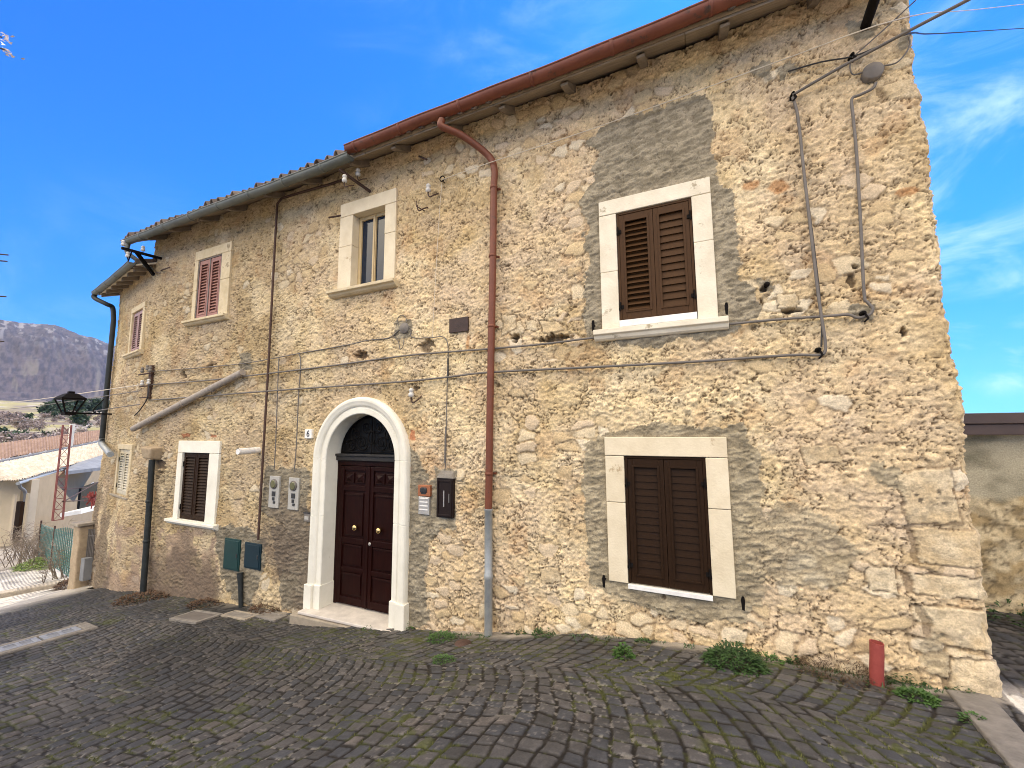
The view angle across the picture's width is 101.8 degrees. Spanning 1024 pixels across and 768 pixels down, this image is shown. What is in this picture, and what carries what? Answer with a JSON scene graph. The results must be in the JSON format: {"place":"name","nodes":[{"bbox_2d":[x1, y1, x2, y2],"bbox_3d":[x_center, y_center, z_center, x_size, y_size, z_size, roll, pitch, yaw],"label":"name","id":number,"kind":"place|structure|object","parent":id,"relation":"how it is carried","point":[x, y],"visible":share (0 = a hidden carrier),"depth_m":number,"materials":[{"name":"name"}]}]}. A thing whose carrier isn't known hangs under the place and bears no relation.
{"place":"outdoors","nodes":[
{"label":"outdoors","id":0,"kind":"place"},
{"bbox_2d":[0,320,114,571],"bbox_3d":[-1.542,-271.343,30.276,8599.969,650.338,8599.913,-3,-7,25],"label":"terrain","id":1,"kind":"structure","parent":0,"point":[41,361],"depth_m":1357.95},
{"bbox_2d":[0,411,23,420],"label":"bare shrub","id":2,"kind":"object","parent":1,"relation":"on","point":[8,414],"visible":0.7,"depth_m":175.07,"materials":[{"name":"grey plant"}]},
{"bbox_2d":[0,32,24,341],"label":"blossoming tree","id":3,"kind":"object","parent":1,"relation":"on","point":[6,38],"visible":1,"depth_m":3.44,"materials":[{"name":"pink plant"}]},
{"bbox_2d":[2,423,33,431],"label":"bare shrub","id":4,"kind":"object","parent":1,"relation":"on","point":[24,426],"visible":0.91,"depth_m":145.61,"materials":[{"name":"grey plant"}]},
{"bbox_2d":[6,417,30,425],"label":"bare shrub","id":5,"kind":"object","parent":1,"relation":"on","point":[24,419],"visible":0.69,"depth_m":157.49,"materials":[{"name":"grey plant"}]},
{"bbox_2d":[0,522,57,567],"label":"dry bush","id":6,"kind":"object","parent":1,"relation":"on","point":[12,543],"visible":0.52,"depth_m":13.96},
{"bbox_2d":[0,524,61,560],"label":"dry bush","id":7,"kind":"object","parent":1,"relation":"on","point":[20,540],"visible":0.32,"depth_m":14.78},
{"bbox_2d":[18,431,44,439],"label":"bare shrub","id":8,"kind":"object","parent":1,"relation":"on","point":[32,435],"visible":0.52,"depth_m":111.81,"materials":[{"name":"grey plant"}]},
{"bbox_2d":[27,420,46,428],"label":"bare shrub","id":9,"kind":"object","parent":1,"relation":"on","point":[32,422],"visible":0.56,"depth_m":154.94,"materials":[{"name":"grey plant"}]},
{"bbox_2d":[8,552,70,571],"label":"grass verge","id":10,"kind":"object","parent":1,"relation":"on","point":[22,565],"depth_m":12.92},
{"bbox_2d":[9,519,73,568],"bbox_3d":[-15.108,5.170,13.404,1.583,1.404,1.852,2,-7,-23],"label":"dry bush","id":11,"kind":"object","parent":1,"relation":"on","point":[41,543],"visible":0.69,"depth_m":13.15,"materials":[{"name":"plant"}]},
{"bbox_2d":[32,423,55,430],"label":"bare shrub","id":12,"kind":"object","parent":1,"relation":"on","point":[38,426],"visible":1,"depth_m":151.94,"materials":[{"name":"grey plant"}]},
{"bbox_2d":[36,403,53,413],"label":"pine tree","id":13,"kind":"object","parent":1,"relation":"on","point":[44,408],"visible":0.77,"depth_m":219.01,"materials":[{"name":"green plant"}]},
{"bbox_2d":[0,424,99,479],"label":"farther house","id":14,"kind":"structure","parent":1,"relation":"on","point":[18,448],"depth_m":41.15,"materials":[{"name":"tile"}]},
{"bbox_2d":[0,442,102,545],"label":"cottage","id":15,"kind":"structure","parent":1,"relation":"on","point":[26,502],"depth_m":21.00,"materials":[{"name":"beige paint"}]},
{"bbox_2d":[12,501,24,540],"bbox_3d":[-21.387,5.919,18.032,0.498,1.607,0.267,-2,-6,11],"label":"door","id":16,"kind":"structure","parent":15,"relation":"in","point":[19,512],"depth_m":17.91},
{"bbox_2d":[77,482,97,508],"bbox_3d":[-26.946,7.131,26.306,0.248,1.475,3.901,4,-8,-33],"label":"window","id":17,"kind":"structure","parent":15,"relation":"in","point":[81,496],"depth_m":25.80,"materials":[{"name":"black glass"}]},
{"bbox_2d":[43,399,61,411],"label":"pine tree","id":18,"kind":"object","parent":1,"relation":"on","point":[55,407],"visible":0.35,"depth_m":227.48,"materials":[{"name":"green plant"}]},
{"bbox_2d":[37,520,72,576],"bbox_3d":[-13.644,4.946,12.434,6.501,1.884,0.049,-5,-8,36],"label":"netting fence","id":19,"kind":"object","parent":1,"relation":"on","point":[54,530],"visible":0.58,"depth_m":12.26,"materials":[{"name":"green plastic"}]},
{"bbox_2d":[61,400,74,409],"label":"pine tree","id":20,"kind":"object","parent":1,"relation":"on","point":[71,404],"visible":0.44,"depth_m":248.84,"materials":[{"name":"green plant"}]},
{"bbox_2d":[51,425,97,520],"bbox_3d":[-17.107,3.329,16.489,0.315,3.338,4.244,4,-8,-33],"label":"lattice mast","id":21,"kind":"object","parent":1,"relation":"on","point":[64,501],"visible":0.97,"depth_m":14.82,"materials":[{"name":"metal"}]},
{"bbox_2d":[68,409,89,424],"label":"pine tree","id":22,"kind":"object","parent":1,"relation":"on","point":[75,419],"visible":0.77,"depth_m":172.17,"materials":[{"name":"green plant"}]},
{"bbox_2d":[75,399,90,412],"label":"pine tree","id":23,"kind":"object","parent":1,"relation":"on","point":[83,405],"visible":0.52,"depth_m":264.18,"materials":[{"name":"green plant"}]},
{"bbox_2d":[84,491,96,508],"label":"red flowers","id":24,"kind":"object","parent":1,"relation":"on","point":[91,497],"visible":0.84,"depth_m":14.90,"materials":[{"name":"plant"}]},
{"bbox_2d":[89,398,102,411],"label":"pine tree","id":25,"kind":"object","parent":1,"relation":"on","point":[99,406],"visible":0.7,"depth_m":275.62,"materials":[{"name":"green plant"}]},
{"bbox_2d":[87,0,1002,697],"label":"stone house","id":26,"kind":"structure","parent":1,"relation":"on","point":[797,506],"depth_m":4.90,"materials":[{"name":"stone"}]},
{"bbox_2d":[53,391,111,414],"bbox_3d":[-9.786,0.458,9.592,0.420,0.530,1.007,-3,-7,25],"label":"wall lantern","id":27,"kind":"object","parent":26,"relation":"attached to","point":[70,395],"depth_m":9.29,"materials":[{"name":"metal"}]},
{"bbox_2d":[109,444,134,499],"bbox_3d":[-8.762,1.976,9.458,1.360,1.210,0.240,-5,-8,35],"label":"window","id":28,"kind":"structure","parent":26,"relation":"in","point":[124,457],"depth_m":9.45,"materials":[{"name":"wood"}]},
{"bbox_2d":[122,301,146,359],"bbox_3d":[-8.830,-1.246,9.841,1.310,1.240,0.260,-5,-8,35],"label":"window","id":29,"kind":"structure","parent":26,"relation":"in","point":[138,313],"depth_m":9.81,"materials":[{"name":"stone"}]},
{"bbox_2d":[121,240,161,275],"bbox_3d":[-7.940,-2.722,8.998,0.333,0.495,0.830,0,-6,1],"label":"insulator bracket","id":30,"kind":"object","parent":26,"relation":"attached to","point":[139,254],"visible":1,"depth_m":8.93,"materials":[{"name":"metal"}]},
{"bbox_2d":[134,365,154,415],"bbox_3d":[-7.902,0.139,8.969,0.536,1.090,0.166,-3,-7,25],"label":"cable bracket","id":31,"kind":"object","parent":26,"relation":"attached to","point":[150,380],"visible":1,"depth_m":8.94,"materials":[{"name":"orange metal"}]},
{"bbox_2d":[0,391,138,409],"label":"overhead wire","id":32,"kind":"object","parent":31,"relation":"attached to","point":[73,400],"visible":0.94,"depth_m":10.74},
{"bbox_2d":[0,385,139,402],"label":"overhead wire","id":33,"kind":"object","parent":31,"relation":"attached to","point":[78,393],"visible":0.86,"depth_m":10.77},
{"bbox_2d":[2,404,139,422],"bbox_3d":[-17.467,1.237,14.759,22.371,0.209,0.020,-4,-7,32],"label":"overhead wire","id":34,"kind":"object","parent":31,"relation":"attached to","point":[83,412],"visible":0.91,"depth_m":10.80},
{"bbox_2d":[164,441,221,530],"bbox_3d":[-6.013,1.903,8.018,1.600,1.605,0.330,-3,-7,25],"label":"window","id":35,"kind":"structure","parent":26,"relation":"in","point":[197,482],"depth_m":7.96,"materials":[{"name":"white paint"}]},
{"bbox_2d":[181,241,233,326],"bbox_3d":[-6.092,-1.998,8.475,1.400,1.580,0.340,-3,-7,25],"label":"window","id":36,"kind":"structure","parent":26,"relation":"in","point":[213,265],"depth_m":8.39,"materials":[{"name":"stone"}]},
{"bbox_2d":[223,537,241,571],"bbox_3d":[-4.923,2.999,7.334,0.436,0.527,0.082,-3,-7,25],"label":"utility hatch","id":37,"kind":"object","parent":26,"relation":"attached to","point":[232,553],"visible":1,"depth_m":7.29,"materials":[{"name":"plastic"}]},
{"bbox_2d":[223,539,238,569],"bbox_3d":[-4.932,2.997,7.315,0.386,0.477,0.024,-3,-7,25],"label":"door panel","id":38,"kind":"structure","parent":37,"relation":"in","point":[231,549],"depth_m":7.30,"materials":[{"name":"metal"}]},
{"bbox_2d":[237,572,242,607],"bbox_3d":[-4.608,3.533,7.061,0.189,0.632,0.100,-3,-7,25],"label":"supply pipe","id":39,"kind":"object","parent":26,"relation":"attached to","point":[240,587],"visible":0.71,"depth_m":7.04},
{"bbox_2d":[236,447,260,454],"bbox_3d":[-4.521,1.154,7.197,0.110,0.117,0.453,-3,-7,22],"label":"vent pipe","id":40,"kind":"object","parent":26,"relation":"attached to","point":[252,450],"visible":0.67,"depth_m":7.11,"materials":[{"name":"white paint"}]},
{"bbox_2d":[244,542,261,570],"bbox_3d":[-4.412,2.931,7.100,0.423,0.422,0.082,-3,-7,25],"label":"utility hatch","id":41,"kind":"object","parent":26,"relation":"attached to","point":[252,555],"visible":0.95,"depth_m":7.06,"materials":[{"name":"plastic"}]},
{"bbox_2d":[244,544,259,568],"bbox_3d":[-4.421,2.929,7.082,0.373,0.372,0.024,-3,-7,25],"label":"door panel","id":42,"kind":"structure","parent":41,"relation":"in","point":[251,551],"depth_m":7.07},
{"bbox_2d":[147,330,399,371],"bbox_3d":[-4.794,-0.512,7.608,6.975,0.272,0.018,-3,-7,25],"label":"wall cable","id":43,"kind":"object","parent":26,"relation":"attached to","point":[282,356],"depth_m":7.17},
{"bbox_2d":[268,476,280,507],"bbox_3d":[-4.000,1.817,7.018,0.248,0.522,0.100,-3,-7,25],"label":"meter box","id":44,"kind":"object","parent":26,"relation":"attached to","point":[274,491],"visible":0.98,"depth_m":6.98,"materials":[{"name":"grey metal"}]},
{"bbox_2d":[287,477,300,509],"bbox_3d":[-3.566,1.796,6.816,0.243,0.515,0.100,-3,-7,25],"label":"meter box","id":45,"kind":"object","parent":26,"relation":"attached to","point":[293,493],"visible":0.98,"depth_m":6.78,"materials":[{"name":"grey metal"}]},
{"bbox_2d":[294,354,300,471],"bbox_3d":[-3.581,0.452,6.931,0.083,1.977,0.016,-3,-7,25],"label":"meter cable","id":46,"kind":"object","parent":26,"relation":"attached to","point":[297,414],"visible":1,"depth_m":6.91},
{"bbox_2d":[257,179,341,539],"bbox_3d":[-3.596,-0.441,7.019,1.633,6.085,0.040,-3,-7,25],"label":"cable duct","id":47,"kind":"object","parent":26,"relation":"attached to","point":[269,346],"visible":0.97,"depth_m":7.30,"materials":[{"name":"orange metal"}]},
{"bbox_2d":[303,511,310,521],"bbox_3d":[-3.235,2.104,6.601,0.150,0.144,0.085,-3,-7,25],"label":"doorbell","id":48,"kind":"object","parent":26,"relation":"attached to","point":[306,516],"visible":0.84,"depth_m":6.57,"materials":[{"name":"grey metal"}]},
{"bbox_2d":[305,429,313,437],"bbox_3d":[-3.313,0.814,6.796,0.159,0.147,0.053,-3,-7,25],"label":"house number","id":49,"kind":"object","parent":26,"relation":"attached to","point":[309,433],"visible":1,"depth_m":6.77,"materials":[{"name":"ceramic"}]},
{"bbox_2d":[339,168,370,192],"bbox_3d":[-2.456,-3.219,6.584,0.526,0.423,0.147,6,-9,-43],"label":"insulator bracket","id":50,"kind":"object","parent":26,"relation":"attached to","point":[345,175],"visible":1,"depth_m":6.58,"materials":[{"name":"black metal"}]},
{"bbox_2d":[326,188,398,298],"bbox_3d":[-2.301,-2.221,6.752,1.380,1.610,0.470,-3,-7,25],"label":"window","id":51,"kind":"structure","parent":26,"relation":"in","point":[368,225],"depth_m":6.76,"materials":[{"name":"beige stone"}]},
{"bbox_2d":[333,415,394,613],"bbox_3d":[-2.199,1.922,6.398,1.430,2.944,0.148,-3,-7,25],"label":"door","id":52,"kind":"structure","parent":26,"relation":"in","point":[362,577],"depth_m":6.42,"materials":[{"name":"brown wood"}]},
{"bbox_2d":[399,323,408,333],"bbox_3d":[-1.579,-0.820,6.143,0.170,0.170,0.100,-3,-7,25],"label":"junction box","id":53,"kind":"object","parent":26,"relation":"attached to","point":[404,328],"visible":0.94,"depth_m":6.10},
{"bbox_2d":[408,388,421,402],"bbox_3d":[-1.362,0.165,5.863,0.192,0.218,0.081,2,-7,-17],"label":"insulator","id":54,"kind":"object","parent":26,"relation":"attached to","point":[411,393],"visible":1,"depth_m":5.83,"materials":[{"name":"white ceramic"}]},
{"bbox_2d":[418,485,431,514],"bbox_3d":[-1.197,1.587,5.709,0.206,0.394,0.065,-3,-7,25],"label":"intercom","id":55,"kind":"object","parent":26,"relation":"attached to","point":[424,504],"visible":1,"depth_m":5.68,"materials":[{"name":"orange metal"}]},
{"bbox_2d":[409,327,448,469],"bbox_3d":[-1.195,0.156,5.839,0.710,2.058,0.014,-3,-7,25],"label":"wall cable","id":56,"kind":"object","parent":26,"relation":"attached to","point":[447,382],"depth_m":5.71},
{"bbox_2d":[444,427,446,462],"bbox_3d":[-0.900,0.820,5.617,0.034,0.485,0.023,-3,-7,25],"label":"cable sleeve","id":57,"kind":"object","parent":56,"relation":"attached to","point":[445,445],"visible":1,"depth_m":5.60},
{"bbox_2d":[426,183,438,196],"bbox_3d":[-1.169,-2.823,6.098,0.192,0.218,0.081,2,-7,-17],"label":"insulator","id":58,"kind":"object","parent":26,"relation":"attached to","point":[428,188],"visible":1,"depth_m":6.06,"materials":[{"name":"white ceramic"}]},
{"bbox_2d":[436,471,455,517],"bbox_3d":[-0.881,1.455,5.583,0.291,0.646,0.108,-3,-7,25],"label":"electrical box","id":59,"kind":"object","parent":26,"relation":"attached to","point":[445,508],"visible":0.97,"depth_m":5.54,"materials":[{"name":"brown metal"}]},
{"bbox_2d":[449,316,468,332],"bbox_3d":[-0.729,-0.816,5.777,0.305,0.201,0.058,-3,-7,25],"label":"metal plate","id":60,"kind":"object","parent":26,"relation":"attached to","point":[460,324],"visible":1,"depth_m":5.75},
{"bbox_2d":[152,96,826,400],"bbox_3d":[-2.347,-1.290,6.518,11.719,2.693,0.027,-3,-7,25],"label":"wall cable","id":61,"kind":"object","parent":26,"relation":"attached to","point":[813,261],"depth_m":4.23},
{"bbox_2d":[151,82,877,384],"bbox_3d":[-2.119,-1.415,6.435,12.371,2.292,0.026,-3,-7,25],"label":"wall cable","id":62,"kind":"object","parent":26,"relation":"attached to","point":[869,304],"depth_m":4.01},
{"bbox_2d":[274,358,278,468],"bbox_3d":[-4.040,0.497,7.143,0.061,1.903,0.016,-3,-7,25],"label":"meter cable","id":63,"kind":"object","parent":62,"relation":"hanging from","point":[276,414],"visible":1,"depth_m":7.13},
{"bbox_2d":[593,177,728,341],"bbox_3d":[1.645,-1.372,4.779,1.400,1.710,0.350,-3,-7,25],"label":"window","id":64,"kind":"structure","parent":26,"relation":"in","point":[657,257],"depth_m":4.69,"materials":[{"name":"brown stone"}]},
{"bbox_2d":[604,437,735,600],"bbox_3d":[1.670,1.385,4.502,1.240,1.612,0.285,-3,-7,25],"label":"window","id":65,"kind":"structure","parent":26,"relation":"in","point":[669,522],"depth_m":4.38,"materials":[{"name":"beige stone"}]},
{"bbox_2d":[442,4,1023,179],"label":"wire","id":66,"kind":"object","parent":26,"relation":"attached to","point":[738,76],"visible":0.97,"depth_m":4.67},
{"bbox_3d":[-1.002,-2.994,6.127,0.093,0.103,0.110,-3,-7,25],"label":"wire eye","id":67,"kind":"object","parent":66,"relation":"attached to","visible":0},
{"bbox_2d":[432,185,441,336],"bbox_3d":[-1.075,-1.827,5.999,0.134,2.331,0.007,-3,-7,25],"label":"wire","id":68,"kind":"object","parent":67,"relation":"hanging from","point":[436,259],"visible":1,"depth_m":6.00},
{"bbox_2d":[789,91,796,100],"bbox_3d":[2.882,-2.926,4.268,0.060,0.125,0.125,-3,-7,25],"label":"wall hook","id":69,"kind":"object","parent":26,"relation":"attached to","point":[795,95],"depth_m":4.22,"materials":[{"name":"metal"}]},
{"bbox_2d":[796,119,822,346],"bbox_3d":[2.918,-1.619,4.090,0.078,2.548,0.016,-3,-7,25],"label":"wall cable","id":70,"kind":"object","parent":69,"relation":"hanging from","point":[821,341],"depth_m":4.00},
{"bbox_2d":[792,0,970,95],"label":"overhead cable","id":71,"kind":"object","parent":69,"relation":"attached to","point":[957,5],"visible":1,"depth_m":3.79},
{"bbox_2d":[847,52,856,62],"bbox_3d":[3.333,-3.175,4.083,0.060,0.125,0.125,-3,-7,25],"label":"wall hook","id":72,"kind":"object","parent":26,"relation":"attached to","point":[853,55],"depth_m":4.04,"materials":[{"name":"metal"}]},
{"bbox_2d":[852,0,915,57],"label":"wire","id":73,"kind":"object","parent":72,"relation":"attached to","point":[885,28],"visible":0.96,"depth_m":3.95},
{"bbox_2d":[788,28,1023,71],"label":"wire","id":74,"kind":"object","parent":72,"relation":"attached to","point":[904,35],"visible":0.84,"depth_m":4.25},
{"bbox_2d":[860,0,879,31],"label":"iron pole","id":75,"kind":"object","parent":26,"relation":"attached to","point":[870,11],"visible":1,"depth_m":3.89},
{"bbox_2d":[860,62,884,83],"bbox_3d":[3.469,-2.999,4.003,0.170,0.170,0.100,-3,-7,25],"label":"junction box","id":76,"kind":"object","parent":26,"relation":"attached to","point":[872,72],"visible":0.99,"depth_m":3.98,"materials":[{"name":"plastic"}]},
{"bbox_2d":[884,37,910,65],"bbox_3d":[3.622,-3.128,3.928,0.232,0.228,0.014,-3,-7,25],"label":"wall cable","id":77,"kind":"object","parent":76,"relation":"attached to","point":[909,39],"depth_m":3.89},
{"bbox_2d":[963,412,1023,613],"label":"outbuilding","id":78,"kind":"structure","parent":1,"relation":"on","point":[993,446],"depth_m":4.86,"materials":[{"name":"stone"}]},
{"bbox_2d":[0,563,1023,767],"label":"street","id":79,"kind":"structure","parent":0,"point":[121,665],"depth_m":3.50,"materials":[{"name":"stone"}]},
{"bbox_2d":[0,580,62,597],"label":"kerb","id":80,"kind":"structure","parent":79,"relation":"on","point":[23,590],"depth_m":10.23,"materials":[{"name":"grey stone"}]},
{"bbox_2d":[0,622,98,655],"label":"kerb","id":81,"kind":"object","parent":79,"relation":"on","point":[35,640],"visible":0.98,"depth_m":6.13,"materials":[{"name":"stone"}]},
{"bbox_2d":[30,540,71,582],"bbox_3d":[-12.447,4.866,11.595,1.472,1.176,1.462,-6,-9,42],"label":"dry bush","id":82,"kind":"object","parent":79,"relation":"on","point":[54,575],"visible":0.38,"depth_m":11.38,"materials":[{"name":"plant"}]},
{"bbox_2d":[49,578,68,590],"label":"dry weed","id":83,"kind":"object","parent":79,"relation":"on","point":[63,583],"visible":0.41,"depth_m":10.18,"materials":[{"name":"brown plant"}]},
{"bbox_2d":[67,520,94,588],"bbox_3d":[-10.492,4.261,10.153,0.440,1.744,0.440,-3,-7,25],"label":"gate post","id":84,"kind":"object","parent":79,"relation":"on","point":[80,538],"visible":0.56,"depth_m":10.03,"materials":[{"name":"concrete"}]},
{"bbox_2d":[79,529,95,580],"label":"gate","id":85,"kind":"structure","parent":84,"relation":"attached to","point":[86,568],"depth_m":9.99,"materials":[{"name":"grey metal"}]},
{"bbox_2d":[109,589,171,606],"bbox_3d":[-6.947,4.017,7.846,1.045,0.122,0.973,0,-6,-7],"label":"leaf pile","id":86,"kind":"object","parent":79,"relation":"on","point":[122,598],"visible":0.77,"depth_m":7.85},
{"bbox_2d":[169,610,222,623],"bbox_3d":[-5.030,3.746,6.625,0.720,0.190,0.400,-3,-7,25],"label":"access cover","id":87,"kind":"object","parent":79,"relation":"on","point":[195,616],"visible":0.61,"depth_m":6.58,"materials":[{"name":"concrete"}]},
{"bbox_2d":[186,597,223,609],"bbox_3d":[-5.362,3.808,7.266,0.590,0.107,0.645,4,-8,-37],"label":"leaf pile","id":88,"kind":"object","parent":79,"relation":"on","point":[192,603],"visible":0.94,"depth_m":7.26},
{"bbox_2d":[221,610,258,620],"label":"stone slab","id":89,"kind":"structure","parent":79,"relation":"on","point":[239,615],"depth_m":6.55,"materials":[{"name":"grey stone"}]},
{"bbox_2d":[248,603,280,614],"bbox_3d":[-4.019,3.644,6.793,0.555,0.111,0.626,4,-8,-34],"label":"leaf pile","id":90,"kind":"object","parent":79,"relation":"on","point":[254,607],"visible":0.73,"depth_m":6.72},
{"bbox_2d":[252,611,286,621],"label":"stone slab","id":91,"kind":"structure","parent":79,"relation":"on","point":[273,616],"depth_m":6.46,"materials":[{"name":"stone"}]},
{"bbox_2d":[424,630,456,643],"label":"weed","id":92,"kind":"object","parent":79,"relation":"on","point":[447,634],"visible":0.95,"depth_m":5.10,"materials":[{"name":"green plant"}]},
{"bbox_2d":[432,653,456,664],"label":"weed","id":93,"kind":"object","parent":79,"relation":"on","point":[441,657],"visible":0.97,"depth_m":4.40,"materials":[{"name":"green plant"}]},
{"bbox_2d":[454,639,470,646],"bbox_3d":[-0.574,3.054,4.863,0.197,0.078,0.200,-3,-7,25],"label":"access cover","id":94,"kind":"object","parent":79,"relation":"on","point":[461,642],"visible":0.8,"depth_m":4.85,"materials":[{"name":"orange metal"}]},
{"bbox_2d":[46,627,1001,767],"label":"moss","id":95,"kind":"object","parent":79,"relation":"on","point":[410,758],"visible":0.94,"depth_m":3.19,"materials":[{"name":"plant"}]},
{"bbox_2d":[531,627,554,638],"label":"weed","id":96,"kind":"object","parent":79,"relation":"on","point":[538,631],"visible":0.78,"depth_m":4.75,"materials":[{"name":"green plant"}]},
{"bbox_2d":[610,642,635,659],"bbox_3d":[1.062,2.532,3.935,0.280,0.133,0.230,-3,-7,25],"label":"weed","id":97,"kind":"object","parent":79,"relation":"on","point":[621,650],"visible":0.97,"depth_m":3.94,"materials":[{"name":"green plant"}]},
{"bbox_2d":[634,637,651,643],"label":"weed","id":98,"kind":"object","parent":79,"relation":"on","point":[640,639],"visible":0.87,"depth_m":4.29,"materials":[{"name":"green plant"}]},
{"bbox_2d":[429,631,970,696],"bbox_3d":[1.223,2.803,4.211,5.176,0.554,0.387,-3,-7,25],"label":"ground cover","id":99,"kind":"object","parent":79,"relation":"on","point":[821,668],"visible":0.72,"depth_m":3.72,"materials":[{"name":"green plant"}]},
{"bbox_2d":[699,638,773,676],"bbox_3d":[1.977,2.407,3.714,0.612,0.210,0.496,-3,-7,25],"label":"weed","id":100,"kind":"object","parent":79,"relation":"on","point":[739,653],"visible":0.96,"depth_m":3.65,"materials":[{"name":"green plant"}]},
{"bbox_2d":[754,651,784,664],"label":"weed","id":101,"kind":"object","parent":79,"relation":"on","point":[773,657],"visible":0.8,"depth_m":3.81,"materials":[{"name":"green plant"}]},
{"bbox_2d":[785,655,800,664],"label":"weed","id":102,"kind":"object","parent":79,"relation":"on","point":[791,659],"visible":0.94,"depth_m":3.77,"materials":[{"name":"green plant"}]},
{"bbox_2d":[793,652,896,692],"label":"dry grass","id":103,"kind":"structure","parent":79,"relation":"on","point":[841,673],"depth_m":3.55,"materials":[{"name":"plant"}]},
{"bbox_2d":[869,639,884,686],"bbox_3d":[3.020,2.366,3.441,0.124,0.447,0.096,-3,-7,25],"label":"pipe stub","id":104,"kind":"object","parent":79,"relation":"on","point":[876,660],"visible":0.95,"depth_m":3.42,"materials":[{"name":"red plastic"}]},
{"bbox_2d":[885,673,930,688],"bbox_3d":[3.304,2.453,3.507,0.338,0.117,0.363,5,-9,-41],"label":"weed","id":105,"kind":"object","parent":79,"relation":"on","point":[907,681],"visible":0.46,"depth_m":3.44,"materials":[{"name":"green plant"}]},
{"bbox_2d":[890,686,943,707],"bbox_3d":[3.150,2.409,3.223,0.294,0.074,0.261,-1,-6,5],"label":"weed","id":106,"kind":"object","parent":79,"relation":"on","point":[925,695],"visible":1,"depth_m":3.21,"materials":[{"name":"green plant"}]},
{"bbox_2d":[956,710,986,724],"bbox_3d":[3.284,2.357,2.935,0.255,0.059,0.194,-3,-7,25],"label":"weed","id":107,"kind":"object","parent":79,"relation":"on","point":[970,712],"visible":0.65,"depth_m":2.95,"materials":[{"name":"green plant"}]},
{"bbox_2d":[947,689,1023,767],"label":"kerb","id":108,"kind":"structure","parent":79,"relation":"on","point":[1000,731],"depth_m":2.84,"materials":[{"name":"concrete"}]},
{"bbox_2d":[985,598,1023,627],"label":"weed","id":109,"kind":"object","parent":79,"relation":"on","point":[993,610],"visible":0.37,"depth_m":4.54,"materials":[{"name":"green plant"}]},
{"bbox_2d":[0,0,1023,412],"label":"sky","id":110,"kind":"structure","parent":0,"point":[118,118],"materials":[{"name":"blue"}]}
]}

